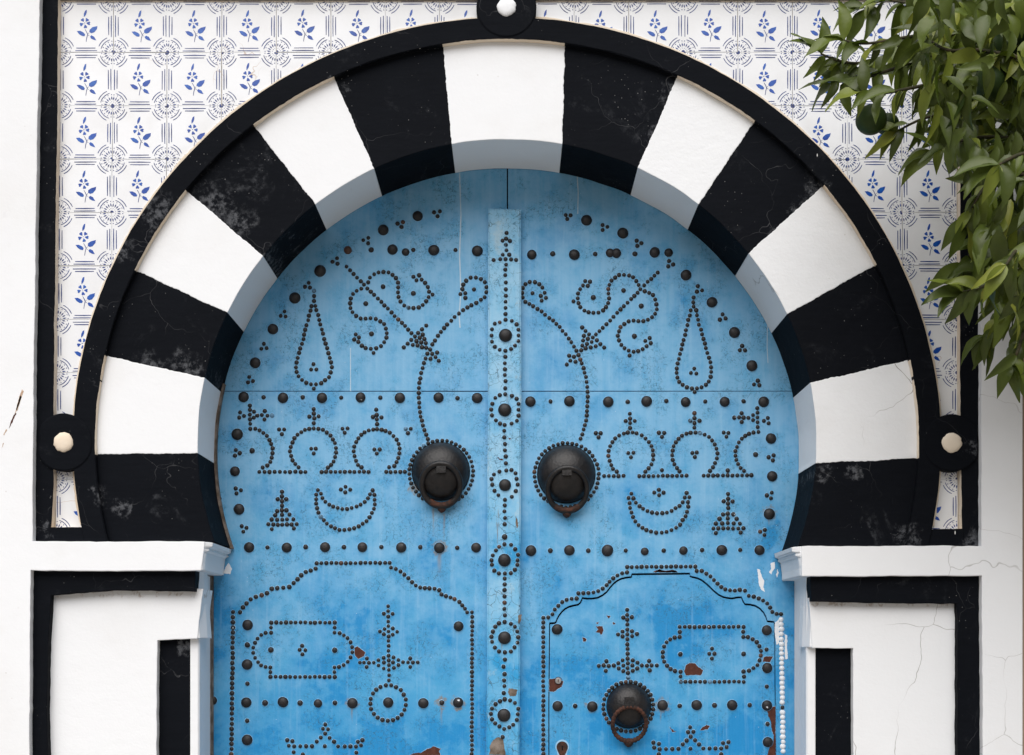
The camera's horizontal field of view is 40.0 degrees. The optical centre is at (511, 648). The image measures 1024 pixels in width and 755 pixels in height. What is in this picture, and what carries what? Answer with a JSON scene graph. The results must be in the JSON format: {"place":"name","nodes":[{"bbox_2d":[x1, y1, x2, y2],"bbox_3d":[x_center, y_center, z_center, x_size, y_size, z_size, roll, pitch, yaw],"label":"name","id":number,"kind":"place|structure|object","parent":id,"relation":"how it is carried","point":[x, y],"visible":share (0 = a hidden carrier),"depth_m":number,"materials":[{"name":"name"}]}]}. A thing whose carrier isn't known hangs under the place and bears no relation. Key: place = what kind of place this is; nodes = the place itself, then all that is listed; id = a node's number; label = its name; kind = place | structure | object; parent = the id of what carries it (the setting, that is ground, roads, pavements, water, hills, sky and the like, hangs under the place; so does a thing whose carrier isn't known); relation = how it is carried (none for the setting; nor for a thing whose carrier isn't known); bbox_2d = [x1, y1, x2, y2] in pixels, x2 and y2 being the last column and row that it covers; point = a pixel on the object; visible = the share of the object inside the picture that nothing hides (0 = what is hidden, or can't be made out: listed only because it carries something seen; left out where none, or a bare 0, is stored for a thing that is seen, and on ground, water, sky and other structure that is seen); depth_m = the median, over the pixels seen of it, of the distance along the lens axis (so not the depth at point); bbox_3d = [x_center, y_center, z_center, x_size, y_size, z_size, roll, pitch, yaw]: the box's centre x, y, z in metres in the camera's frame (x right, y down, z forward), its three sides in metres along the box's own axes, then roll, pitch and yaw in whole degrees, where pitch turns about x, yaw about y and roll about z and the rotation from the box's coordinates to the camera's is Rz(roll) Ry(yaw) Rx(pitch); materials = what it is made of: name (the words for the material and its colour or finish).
{"place":"outdoors","nodes":[
{"label":"outdoors","id":0,"kind":"place"},
{"label":"ground","id":1,"kind":"structure","parent":0,"visible":0},
{"bbox_2d":[0,0,1022,754],"bbox_3d":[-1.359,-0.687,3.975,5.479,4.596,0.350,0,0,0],"label":"house wall","id":2,"kind":"structure","parent":1,"relation":"on","point":[106,648],"depth_m":3.82,"materials":[{"name":"white paint"}]},
{"bbox_2d":[55,1,476,526],"bbox_3d":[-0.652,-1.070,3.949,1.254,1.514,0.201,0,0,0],"label":"tile panel","id":3,"kind":"object","parent":2,"relation":"attached to","point":[152,94],"visible":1,"depth_m":3.85,"materials":[{"name":"white tile"}]},
{"bbox_2d":[213,168,520,754],"bbox_3d":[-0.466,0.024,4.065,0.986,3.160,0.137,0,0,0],"label":"door leaf","id":4,"kind":"object","parent":2,"relation":"attached to","point":[367,593],"visible":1,"depth_m":4.07,"materials":[{"name":"blue paint"}]},
{"bbox_2d":[39,0,976,550],"bbox_3d":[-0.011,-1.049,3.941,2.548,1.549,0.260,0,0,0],"label":"horseshoe arch","id":5,"kind":"structure","parent":2,"relation":"attached to","point":[261,190],"depth_m":3.84,"materials":[{"name":"black paint"}]},
{"bbox_2d":[508,169,798,754],"bbox_3d":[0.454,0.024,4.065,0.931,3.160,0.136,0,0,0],"label":"door leaf","id":6,"kind":"object","parent":2,"relation":"attached to","point":[659,431],"visible":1,"depth_m":4.07,"materials":[{"name":"blue paint"}]},
{"bbox_2d":[549,575,775,754],"bbox_3d":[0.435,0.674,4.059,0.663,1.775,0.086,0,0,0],"label":"wicket door","id":7,"kind":"structure","parent":6,"relation":"attached to","point":[661,664],"depth_m":4.08,"materials":[{"name":"blue paint"}]},
{"bbox_2d":[536,1,958,528],"bbox_3d":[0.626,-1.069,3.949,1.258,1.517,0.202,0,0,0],"label":"tile panel","id":8,"kind":"object","parent":2,"relation":"attached to","point":[748,44],"visible":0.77,"depth_m":3.85,"materials":[{"name":"white tile"}]},
{"bbox_2d":[788,0,1023,402],"bbox_3d":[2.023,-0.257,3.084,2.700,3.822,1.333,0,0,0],"label":"orange tree","id":9,"kind":"object","parent":1,"relation":"on","point":[963,60],"visible":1,"depth_m":3.14,"materials":[{"name":"green plant"}]},
{"bbox_2d":[1023,359,1023,754],"bbox_3d":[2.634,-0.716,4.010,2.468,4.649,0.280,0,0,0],"label":"neighbouring wall","id":10,"kind":"structure","parent":1,"relation":"on","point":[1023,574],"depth_m":3.87,"materials":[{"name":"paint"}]}
]}

